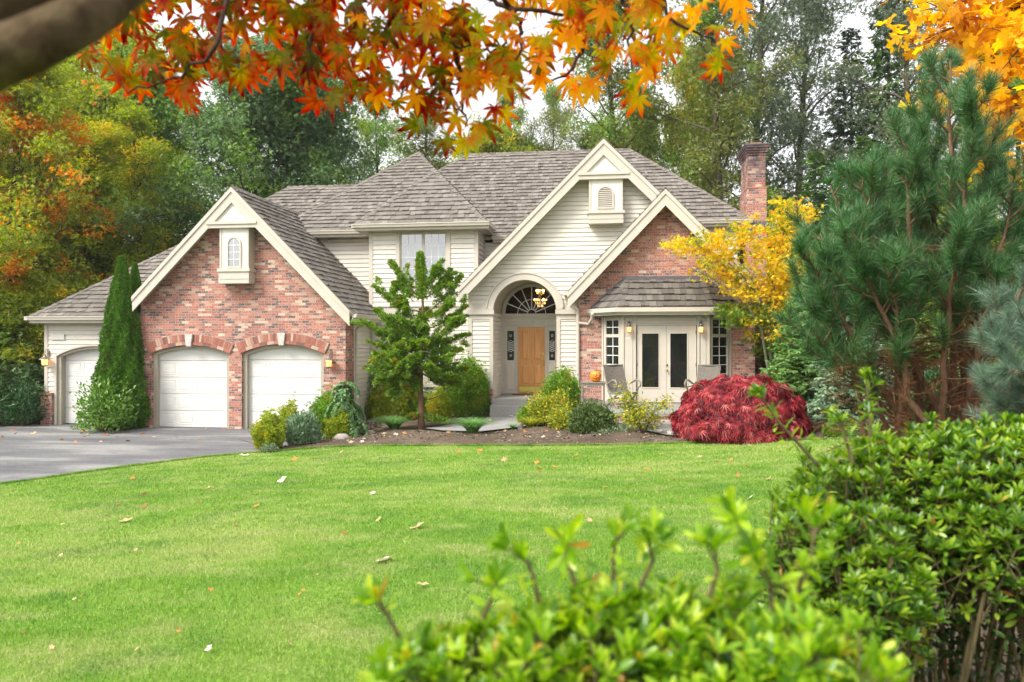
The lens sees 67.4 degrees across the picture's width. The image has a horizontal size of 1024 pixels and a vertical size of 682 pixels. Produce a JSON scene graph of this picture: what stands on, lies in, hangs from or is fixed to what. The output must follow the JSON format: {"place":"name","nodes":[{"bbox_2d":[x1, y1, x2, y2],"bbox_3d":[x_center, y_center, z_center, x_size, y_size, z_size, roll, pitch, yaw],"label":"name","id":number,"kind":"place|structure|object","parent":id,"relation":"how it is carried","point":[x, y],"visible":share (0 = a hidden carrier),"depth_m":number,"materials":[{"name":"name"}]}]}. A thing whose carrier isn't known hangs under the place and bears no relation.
{"place":"outdoors","nodes":[
{"label":"outdoors","id":0,"kind":"place"},
{"bbox_2d":[0,424,331,481],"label":"driveway","id":1,"kind":"structure","parent":0,"point":[25,453],"depth_m":19.45,"materials":[{"name":"concrete"}]},
{"bbox_2d":[0,415,677,445],"bbox_3d":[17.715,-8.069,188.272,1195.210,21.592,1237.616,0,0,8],"label":"ground","id":2,"kind":"structure","parent":0,"point":[2,424],"depth_m":21.26,"materials":[{"name":"brown soil"}]},
{"bbox_2d":[0,309,43,409],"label":"understory tree","id":3,"kind":"object","parent":2,"relation":"on","point":[16,372],"visible":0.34,"depth_m":25.54,"materials":[{"name":"green plant"}]},
{"bbox_2d":[0,306,46,421],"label":"undergrowth","id":4,"kind":"object","parent":2,"relation":"on","point":[19,380],"depth_m":25.04,"materials":[{"name":"green plant"}]},
{"bbox_2d":[0,373,48,425],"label":"laurel shrub","id":5,"kind":"object","parent":2,"relation":"on","point":[22,416],"visible":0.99,"depth_m":24.28,"materials":[{"name":"green plant"}]},
{"bbox_2d":[0,276,76,412],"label":"understory tree","id":6,"kind":"object","parent":2,"relation":"on","point":[27,303],"visible":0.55,"depth_m":26.65,"materials":[{"name":"green plant"}]},
{"bbox_2d":[1,44,119,246],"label":"broadleaf tree","id":7,"kind":"object","parent":2,"relation":"on","point":[77,64],"visible":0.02,"depth_m":38.19,"materials":[{"name":"yellow plant"}]},
{"bbox_2d":[0,57,125,352],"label":"broadleaf tree","id":8,"kind":"object","parent":2,"relation":"on","point":[27,106],"visible":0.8,"depth_m":27.41,"materials":[{"name":"green plant"}]},
{"bbox_2d":[0,102,136,290],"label":"broadleaf tree","id":9,"kind":"object","parent":2,"relation":"on","point":[89,235],"visible":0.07,"depth_m":31.28,"materials":[{"name":"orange plant"}]},
{"bbox_2d":[12,169,146,302],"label":"understory tree","id":10,"kind":"object","parent":2,"relation":"on","point":[69,258],"visible":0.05,"depth_m":33.66,"materials":[{"name":"green plant"}]},
{"bbox_2d":[6,55,183,301],"bbox_3d":[-18.049,-4.986,34.671,9.905,15.988,8.680,0,0,-37],"label":"broadleaf tree","id":11,"kind":"object","parent":2,"relation":"on","point":[99,109],"visible":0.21,"depth_m":34.31,"materials":[{"name":"green plant"}]},
{"bbox_2d":[69,372,139,432],"bbox_3d":[-12.103,1.842,22.741,1.889,1.861,2.015,0,0,8],"label":"rhododendron","id":12,"kind":"object","parent":2,"relation":"on","point":[89,418],"visible":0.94,"depth_m":22.50,"materials":[{"name":"green plant"}]},
{"bbox_2d":[3,23,218,245],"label":"broadleaf tree","id":13,"kind":"object","parent":2,"relation":"on","point":[115,43],"visible":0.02,"depth_m":42.13,"materials":[{"name":"green plant"}]},
{"bbox_2d":[88,255,152,429],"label":"arborvitae","id":14,"kind":"object","parent":2,"relation":"on","point":[120,332],"visible":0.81,"depth_m":23.24,"materials":[{"name":"green plant"}]},
{"bbox_2d":[53,98,205,279],"bbox_3d":[-15.953,-3.655,32.750,5.261,13.090,5.018,0,0,24],"label":"tall tree","id":15,"kind":"object","parent":2,"relation":"on","point":[134,123],"visible":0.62,"depth_m":32.37,"materials":[{"name":"green plant"}]},
{"bbox_2d":[118,262,141,377],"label":"arborvitae","id":16,"kind":"object","parent":2,"relation":"on","point":[136,278],"visible":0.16,"depth_m":24.08,"materials":[{"name":"green plant"}]},
{"bbox_2d":[79,31,247,265],"bbox_3d":[-17.916,-6.579,42.585,10.850,19.289,12.381,0,0,-5],"label":"broadleaf tree","id":17,"kind":"object","parent":2,"relation":"on","point":[159,102],"visible":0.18,"depth_m":39.74,"materials":[{"name":"green plant"}]},
{"bbox_2d":[68,20,365,259],"bbox_3d":[-13.939,-5.982,35.867,12.056,18.046,13.757,0,0,45],"label":"broadleaf tree","id":18,"kind":"object","parent":2,"relation":"on","point":[274,121],"visible":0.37,"depth_m":34.64,"materials":[{"name":"green plant"}]},
{"bbox_2d":[167,37,380,237],"bbox_3d":[-11.118,-6.315,40.923,13.069,18.732,11.453,0,0,28],"label":"broadleaf tree","id":19,"kind":"object","parent":2,"relation":"on","point":[339,151],"visible":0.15,"depth_m":38.11,"materials":[{"name":"green plant"}]},
{"bbox_2d":[278,392,297,439],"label":"boxwood","id":20,"kind":"object","parent":2,"relation":"on","point":[285,411],"visible":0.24,"depth_m":20.17,"materials":[{"name":"green plant"}]},
{"bbox_2d":[0,0,756,160],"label":"maple tree","id":21,"kind":"object","parent":2,"relation":"on","point":[38,37],"visible":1,"depth_m":2.56,"materials":[{"name":"orange plant"}]},
{"bbox_2d":[346,100,414,181],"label":"tall tree","id":22,"kind":"object","parent":2,"relation":"on","point":[370,128],"visible":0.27,"depth_m":43.60,"materials":[{"name":"green plant"}]},
{"bbox_2d":[24,137,769,428],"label":"brick house","id":23,"kind":"structure","parent":2,"relation":"on","point":[252,304],"depth_m":23.52,"materials":[{"name":"beige"}]},
{"bbox_2d":[38,349,50,366],"bbox_3d":[-14.942,0.544,24.560,0.352,0.557,0.347,0,0,8],"label":"wall lantern","id":24,"kind":"object","parent":23,"relation":"attached to","point":[44,359],"depth_m":24.51,"materials":[{"name":"glass"}]},
{"bbox_2d":[54,344,99,424],"bbox_3d":[-13.318,1.404,24.646,2.780,2.592,0.320,0,0,8],"label":"garage door","id":25,"kind":"structure","parent":23,"relation":"in","point":[71,365],"depth_m":24.82,"materials":[{"name":"paint"}]},
{"bbox_2d":[153,345,228,428],"bbox_3d":[-9.852,1.416,23.752,2.545,2.567,0.190,0,0,8],"label":"garage door","id":26,"kind":"structure","parent":23,"relation":"in","point":[191,383],"depth_m":23.80,"materials":[{"name":"paint"}]},
{"bbox_2d":[243,344,323,428],"bbox_3d":[-6.897,1.399,23.347,2.602,2.602,0.190,0,0,8],"label":"garage door","id":27,"kind":"structure","parent":23,"relation":"in","point":[272,374],"depth_m":23.41,"materials":[{"name":"paint"}]},
{"bbox_2d":[396,231,450,285],"bbox_3d":[-2.884,-2.712,24.922,1.933,1.857,0.200,0,0,8],"label":"window","id":28,"kind":"structure","parent":23,"relation":"in","point":[435,245],"depth_m":24.93,"materials":[{"name":"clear glass"}]},
{"bbox_2d":[423,333,454,386],"bbox_3d":[-2.347,0.613,24.848,1.111,1.754,0.200,0,0,8],"label":"window","id":29,"kind":"structure","parent":23,"relation":"in","point":[426,379],"depth_m":24.82,"materials":[{"name":"white glass"}]},
{"bbox_2d":[518,327,544,393],"bbox_3d":[0.644,0.647,25.367,0.903,2.197,0.160,0,0,8],"label":"front door","id":30,"kind":"structure","parent":23,"relation":"in","point":[531,340],"depth_m":25.37,"materials":[{"name":"brown wood"}]},
{"bbox_2d":[602,316,621,401],"bbox_3d":[2.940,0.516,22.297,0.110,2.488,0.896,0,0,-34],"label":"angled window","id":31,"kind":"structure","parent":23,"relation":"in","point":[611,325],"depth_m":22.35,"materials":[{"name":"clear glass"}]},
{"bbox_2d":[637,325,695,402],"bbox_3d":[4.376,0.648,21.751,1.652,2.183,0.133,0,0,8],"label":"french door","id":32,"kind":"structure","parent":23,"relation":"in","point":[651,339],"depth_m":21.79,"materials":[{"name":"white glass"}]},
{"bbox_2d":[709,315,731,377],"bbox_3d":[5.899,0.516,21.894,0.979,2.488,0.110,0,0,-35],"label":"angled window","id":33,"kind":"structure","parent":23,"relation":"in","point":[720,338],"depth_m":21.95,"materials":[{"name":"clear glass"}]},
{"bbox_2d":[361,415,471,431],"bbox_3d":[-3.029,2.421,22.948,3.730,0.334,3.750,0,0,8],"label":"planting bed","id":34,"kind":"object","parent":2,"relation":"on","point":[411,425],"visible":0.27,"depth_m":22.50,"materials":[{"name":"soil"}]},
{"bbox_2d":[363,373,425,421],"bbox_3d":[-3.760,1.706,24.765,1.889,1.922,1.921,0,0,39],"label":"boxwood","id":35,"kind":"object","parent":34,"relation":"on","point":[381,405],"visible":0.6,"depth_m":24.32,"materials":[{"name":"green plant"}]},
{"bbox_2d":[400,381,431,418],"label":"boxwood","id":36,"kind":"object","parent":34,"relation":"on","point":[414,402],"visible":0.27,"depth_m":24.49,"materials":[{"name":"green plant"}]},
{"bbox_2d":[424,384,469,416],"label":"boxwood","id":37,"kind":"object","parent":34,"relation":"on","point":[440,405],"visible":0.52,"depth_m":23.30,"materials":[{"name":"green plant"}]},
{"bbox_2d":[449,350,490,416],"bbox_3d":[-1.294,1.312,23.387,1.376,2.147,1.495,0,0,8],"label":"boxwood","id":38,"kind":"object","parent":34,"relation":"on","point":[474,388],"visible":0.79,"depth_m":23.12,"materials":[{"name":"green plant"}]},
{"bbox_2d":[374,102,485,169],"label":"tall tree","id":39,"kind":"object","parent":2,"relation":"on","point":[429,152],"visible":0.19,"depth_m":48.80,"materials":[{"name":"green plant"}]},
{"bbox_2d":[438,111,538,162],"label":"broadleaf tree","id":40,"kind":"object","parent":2,"relation":"on","point":[500,146],"visible":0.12,"depth_m":56.66,"materials":[{"name":"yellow plant"}]},
{"bbox_2d":[487,89,535,151],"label":"tall tree","id":41,"kind":"object","parent":2,"relation":"on","point":[520,114],"visible":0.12,"depth_m":59.67,"materials":[{"name":"green plant"}]},
{"bbox_2d":[502,118,547,151],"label":"broadleaf tree","id":42,"kind":"object","parent":2,"relation":"on","point":[538,146],"visible":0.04,"depth_m":60.62,"materials":[{"name":"green plant"}]},
{"bbox_2d":[516,404,544,425],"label":"boxwood","id":43,"kind":"object","parent":2,"relation":"on","point":[522,412],"visible":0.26,"depth_m":20.55,"materials":[{"name":"green plant"}]},
{"bbox_2d":[521,78,580,150],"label":"tall tree","id":44,"kind":"object","parent":2,"relation":"on","point":[555,112],"visible":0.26,"depth_m":58.17,"materials":[{"name":"green plant"}]},
{"bbox_2d":[570,112,615,149],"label":"broadleaf tree","id":45,"kind":"object","parent":2,"relation":"on","point":[584,146],"visible":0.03,"depth_m":60.12,"materials":[{"name":"green plant"}]},
{"bbox_2d":[548,0,684,168],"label":"tall tree","id":46,"kind":"object","parent":2,"relation":"on","point":[612,83],"visible":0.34,"depth_m":37.37,"materials":[{"name":"green plant"}]},
{"bbox_2d":[350,484,914,681],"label":"azalea","id":47,"kind":"object","parent":2,"relation":"on","point":[668,635],"visible":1,"depth_m":1.12,"materials":[{"name":"green plant"}]},
{"bbox_2d":[268,418,999,449],"bbox_3d":[2.824,2.129,18.386,17.093,1.002,5.326,0,0,16],"label":"planting bed","id":48,"kind":"object","parent":2,"relation":"on","point":[480,439],"visible":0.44,"depth_m":18.09,"materials":[{"name":"soil"}]},
{"bbox_2d":[239,407,286,449],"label":"boxwood","id":49,"kind":"object","parent":48,"relation":"on","point":[269,428],"visible":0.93,"depth_m":18.47,"materials":[{"name":"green plant"}]},
{"bbox_2d":[260,442,278,452],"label":"ground cover","id":50,"kind":"object","parent":48,"relation":"on","point":[274,447],"visible":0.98,"depth_m":18.18,"materials":[{"name":"green plant"}]},
{"bbox_2d":[284,408,321,444],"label":"juniper","id":51,"kind":"object","parent":48,"relation":"on","point":[303,428],"visible":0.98,"depth_m":19.02,"materials":[{"name":"green plant"}]},
{"bbox_2d":[303,380,341,437],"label":"boxwood","id":52,"kind":"object","parent":48,"relation":"on","point":[324,401],"visible":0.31,"depth_m":20.65,"materials":[{"name":"green plant"}]},
{"bbox_2d":[322,399,359,438],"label":"boxwood","id":53,"kind":"object","parent":48,"relation":"on","point":[337,424],"visible":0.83,"depth_m":20.02,"materials":[{"name":"green plant"}]},
{"bbox_2d":[322,380,368,438],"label":"weeping cedar","id":54,"kind":"object","parent":48,"relation":"on","point":[343,394],"visible":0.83,"depth_m":20.24,"materials":[{"name":"green plant"}]},
{"bbox_2d":[359,418,381,430],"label":"heather","id":55,"kind":"object","parent":48,"relation":"on","point":[374,425],"visible":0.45,"depth_m":21.84,"materials":[{"name":"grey plant"}]},
{"bbox_2d":[367,414,416,428],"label":"grass clump","id":56,"kind":"object","parent":48,"relation":"on","point":[395,422],"visible":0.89,"depth_m":21.22,"materials":[{"name":"green plant"}]},
{"bbox_2d":[348,250,471,429],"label":"cypress tree","id":57,"kind":"object","parent":48,"relation":"on","point":[401,363],"visible":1,"depth_m":21.13,"materials":[{"name":"green plant"}]},
{"bbox_2d":[443,417,501,432],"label":"grass clump","id":58,"kind":"object","parent":48,"relation":"on","point":[473,426],"visible":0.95,"depth_m":18.77,"materials":[{"name":"green plant"}]},
{"bbox_2d":[515,416,545,427],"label":"grass clump","id":59,"kind":"object","parent":48,"relation":"on","point":[530,422],"visible":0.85,"depth_m":19.57,"materials":[{"name":"yellow plant"}]},
{"bbox_2d":[523,385,576,425],"bbox_3d":[0.967,1.724,20.246,1.514,1.150,1.260,0,0,-13],"label":"nandina","id":60,"kind":"object","parent":48,"relation":"on","point":[545,402],"visible":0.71,"depth_m":20.09,"materials":[{"name":"yellow plant"}]},
{"bbox_2d":[545,403,575,429],"bbox_3d":[1.259,1.914,18.897,0.903,0.774,0.771,0,0,8],"label":"nandina","id":61,"kind":"object","parent":48,"relation":"on","point":[559,424],"visible":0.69,"depth_m":18.82,"materials":[{"name":"yellow plant"}]},
{"bbox_2d":[565,398,620,433],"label":"mugo pine","id":62,"kind":"object","parent":48,"relation":"on","point":[587,417],"visible":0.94,"depth_m":17.98,"materials":[{"name":"green plant"}]},
{"bbox_2d":[595,422,633,433],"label":"ground cover","id":63,"kind":"object","parent":48,"relation":"on","point":[619,427],"visible":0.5,"depth_m":17.71,"materials":[{"name":"green plant"}]},
{"bbox_2d":[281,420,988,448],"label":"bark chips","id":64,"kind":"object","parent":48,"relation":"on","point":[626,431],"visible":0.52,"depth_m":18.21,"materials":[{"name":"brown wood"}]},
{"bbox_2d":[606,381,678,434],"bbox_3d":[2.951,1.562,17.495,1.616,1.304,1.693,0,0,8],"label":"deciduous shrub","id":65,"kind":"object","parent":48,"relation":"on","point":[634,413],"visible":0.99,"depth_m":17.48,"materials":[{"name":"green plant"}]},
{"bbox_2d":[667,373,814,444],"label":"laceleaf maple","id":66,"kind":"object","parent":48,"relation":"on","point":[722,409],"visible":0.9,"depth_m":15.54,"materials":[{"name":"red plant"}]},
{"bbox_2d":[759,277,845,412],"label":"hemlock","id":67,"kind":"object","parent":48,"relation":"on","point":[792,352],"visible":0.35,"depth_m":17.70,"materials":[{"name":"green plant"}]},
{"bbox_2d":[795,383,850,424],"bbox_3d":[7.299,1.356,17.396,1.845,1.254,2.071,0,0,-15],"label":"green shrub","id":68,"kind":"object","parent":48,"relation":"on","point":[807,398],"visible":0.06,"depth_m":17.24,"materials":[{"name":"green plant"}]},
{"bbox_2d":[821,413,867,437],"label":"green shrub","id":69,"kind":"object","parent":48,"relation":"on","point":[848,420],"visible":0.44,"depth_m":15.45,"materials":[{"name":"green plant"}]},
{"bbox_2d":[804,295,914,435],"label":"hemlock","id":70,"kind":"object","parent":48,"relation":"on","point":[817,402],"visible":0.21,"depth_m":16.02,"materials":[{"name":"green plant"}]},
{"bbox_2d":[833,382,924,425],"bbox_3d":[7.874,1.331,16.241,2.141,1.243,1.850,0,0,8],"label":"green shrub","id":71,"kind":"object","parent":48,"relation":"on","point":[864,411],"visible":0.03,"depth_m":16.16,"materials":[{"name":"green plant"}]},
{"bbox_2d":[887,353,996,420],"bbox_3d":[9.110,1.052,16.500,2.716,1.692,2.186,0,0,8],"label":"green shrub","id":72,"kind":"object","parent":48,"relation":"on","point":[932,373],"visible":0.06,"depth_m":16.09,"materials":[{"name":"green plant"}]},
{"bbox_2d":[601,81,690,180],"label":"broadleaf tree","id":73,"kind":"object","parent":2,"relation":"on","point":[655,145],"visible":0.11,"depth_m":45.24,"materials":[{"name":"green plant"}]},
{"bbox_2d":[654,32,775,252],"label":"broadleaf tree","id":74,"kind":"object","parent":2,"relation":"on","point":[689,98],"visible":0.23,"depth_m":41.68,"materials":[{"name":"green plant"}]},
{"bbox_2d":[616,0,817,261],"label":"tall tree","id":75,"kind":"object","parent":2,"relation":"on","point":[696,164],"visible":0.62,"depth_m":35.19,"materials":[{"name":"green plant"}]},
{"bbox_2d":[656,195,824,373],"bbox_3d":[6.250,-0.954,20.605,5.106,5.738,2.658,0,0,-8],"label":"japanese maple","id":76,"kind":"object","parent":2,"relation":"on","point":[766,295],"visible":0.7,"depth_m":20.25,"materials":[{"name":"yellow plant"}]},
{"bbox_2d":[687,0,834,254],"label":"tall tree","id":77,"kind":"object","parent":2,"relation":"on","point":[760,40],"visible":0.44,"depth_m":41.20,"materials":[{"name":"green plant"}]},
{"bbox_2d":[793,150,837,243],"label":"conifer tree","id":78,"kind":"object","parent":2,"relation":"on","point":[811,157],"visible":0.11,"depth_m":30.72,"materials":[{"name":"green plant"}]},
{"bbox_2d":[735,0,903,232],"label":"tall tree","id":79,"kind":"object","parent":2,"relation":"on","point":[816,7],"visible":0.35,"depth_m":45.08,"materials":[{"name":"green plant"}]},
{"bbox_2d":[811,27,879,235],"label":"conifer tree","id":80,"kind":"object","parent":2,"relation":"on","point":[841,132],"visible":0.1,"depth_m":44.65,"materials":[{"name":"green plant"}]},
{"bbox_2d":[837,134,886,232],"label":"conifer tree","id":81,"kind":"object","parent":2,"relation":"on","point":[860,142],"visible":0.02,"depth_m":33.19,"materials":[{"name":"green plant"}]},
{"bbox_2d":[850,0,914,194],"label":"conifer tree","id":82,"kind":"object","parent":2,"relation":"on","point":[878,63],"visible":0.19,"depth_m":41.73,"materials":[{"name":"green plant"}]},
{"bbox_2d":[799,0,981,186],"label":"tall tree","id":83,"kind":"object","parent":2,"relation":"on","point":[906,77],"visible":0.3,"depth_m":40.40,"materials":[{"name":"green plant"}]},
{"bbox_2d":[886,148,1002,216],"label":"broadleaf tree","id":84,"kind":"object","parent":2,"relation":"on","point":[944,208],"visible":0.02,"depth_m":35.84,"materials":[{"name":"green plant"}]},
{"bbox_2d":[874,0,1023,188],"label":"bigleaf maple","id":85,"kind":"object","parent":2,"relation":"on","point":[1002,31],"visible":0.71,"depth_m":11.24,"materials":[{"name":"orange plant"}]},
{"bbox_2d":[940,3,1023,220],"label":"broadleaf tree","id":86,"kind":"object","parent":2,"relation":"on","point":[1017,82],"visible":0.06,"depth_m":39.81,"materials":[{"name":"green plant"}]},
{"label":"planting bed","id":87,"kind":"structure","parent":2,"relation":"on","visible":0},
{"bbox_2d":[539,364,580,409],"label":"boxwood","id":88,"kind":"object","parent":87,"relation":"on","point":[564,378],"visible":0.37,"depth_m":21.00,"materials":[{"name":"green plant"}]},
{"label":"planting bed","id":89,"kind":"structure","parent":2,"relation":"on","visible":0},
{"bbox_2d":[761,348,819,400],"bbox_3d":[6.713,1.022,18.671,1.578,1.933,1.629,0,0,-17],"label":"green shrub","id":90,"kind":"object","parent":89,"relation":"on","point":[797,394],"visible":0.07,"depth_m":18.13,"materials":[{"name":"green plant"}]},
{"bbox_2d":[737,219,849,375],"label":"understory tree","id":91,"kind":"object","parent":89,"relation":"on","point":[760,352],"visible":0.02,"depth_m":25.91,"materials":[{"name":"green plant"}]},
{"bbox_2d":[755,252,838,371],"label":"understory tree","id":92,"kind":"object","parent":89,"relation":"on","point":[770,326],"depth_m":24.92,"materials":[{"name":"green plant"}]},
{"bbox_2d":[772,237,941,390],"bbox_3d":[11.366,-0.883,23.225,7.439,5.957,7.438,0,0,-22],"label":"understory tree","id":93,"kind":"object","parent":89,"relation":"on","point":[929,320],"visible":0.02,"depth_m":20.58,"materials":[{"name":"green plant"}]},
{"bbox_2d":[829,194,1021,381],"bbox_3d":[12.667,-1.211,21.768,8.115,6.568,8.114,0,0,44],"label":"understory tree","id":94,"kind":"object","parent":89,"relation":"on","point":[920,332],"visible":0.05,"depth_m":19.93,"materials":[{"name":"green plant"}]},
{"bbox_2d":[847,206,1023,384],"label":"understory tree","id":95,"kind":"object","parent":89,"relation":"on","point":[932,355],"visible":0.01,"depth_m":19.37,"materials":[{"name":"green plant"}]},
{"bbox_2d":[0,439,853,681],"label":"lawn","id":96,"kind":"structure","parent":0,"point":[451,604],"depth_m":7.01,"materials":[{"name":"green plant"}]},
{"bbox_2d":[7,0,1022,256],"label":"sky","id":97,"kind":"structure","parent":0,"point":[852,21],"materials":[{"name":"white"}]},
{"bbox_2d":[415,416,683,435],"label":"path","id":98,"kind":"structure","parent":0,"point":[506,421],"depth_m":20.81,"materials":[{"name":"grey concrete"}]},
{"bbox_2d":[584,401,680,431],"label":"patio","id":99,"kind":"structure","parent":0,"point":[667,423],"depth_m":18.84,"materials":[{"name":"concrete"}]},
{"bbox_2d":[580,381,604,405],"bbox_3d":[2.217,1.439,21.000,0.680,0.647,0.520,0,0,8],"label":"side table","id":100,"kind":"object","parent":99,"relation":"on","point":[591,383],"visible":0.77,"depth_m":20.78,"materials":[{"name":"grey wood"}]},
{"bbox_2d":[590,369,600,381],"bbox_3d":[2.280,0.935,20.950,0.309,0.337,0.318,0,0,8],"label":"pumpkin","id":101,"kind":"object","parent":100,"relation":"on","point":[595,375],"visible":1,"depth_m":20.84,"materials":[{"name":"orange plant"}]},
{"bbox_2d":[602,364,641,408],"bbox_3d":[2.893,1.206,20.466,0.764,1.144,0.928,0,0,-21],"label":"wicker chair","id":102,"kind":"object","parent":99,"relation":"on","point":[614,374],"visible":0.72,"depth_m":20.67,"materials":[{"name":"beige wicker"}]},
{"bbox_2d":[684,365,720,389],"bbox_3d":[5.061,1.206,20.259,0.764,1.144,0.928,0,0,34],"label":"wicker chair","id":103,"kind":"object","parent":99,"relation":"on","point":[710,372],"visible":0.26,"depth_m":20.55,"materials":[{"name":"beige wicker"}]},
{"bbox_2d":[830,456,1020,681],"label":"planting bed","id":104,"kind":"object","parent":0,"point":[1000,679],"visible":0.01,"depth_m":3.85,"materials":[{"name":"soil"}]},
{"bbox_2d":[746,366,1023,681],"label":"azalea","id":105,"kind":"object","parent":104,"relation":"on","point":[942,512],"visible":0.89,"depth_m":2.49,"materials":[{"name":"green plant"}]},
{"bbox_2d":[768,35,1023,470],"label":"pine tree","id":106,"kind":"object","parent":104,"relation":"on","point":[910,272],"visible":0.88,"depth_m":7.86,"materials":[{"name":"green plant"}]},
{"bbox_2d":[959,257,1023,435],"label":"pine tree","id":107,"kind":"object","parent":104,"relation":"on","point":[1009,369],"visible":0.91,"depth_m":5.63,"materials":[{"name":"green plant"}]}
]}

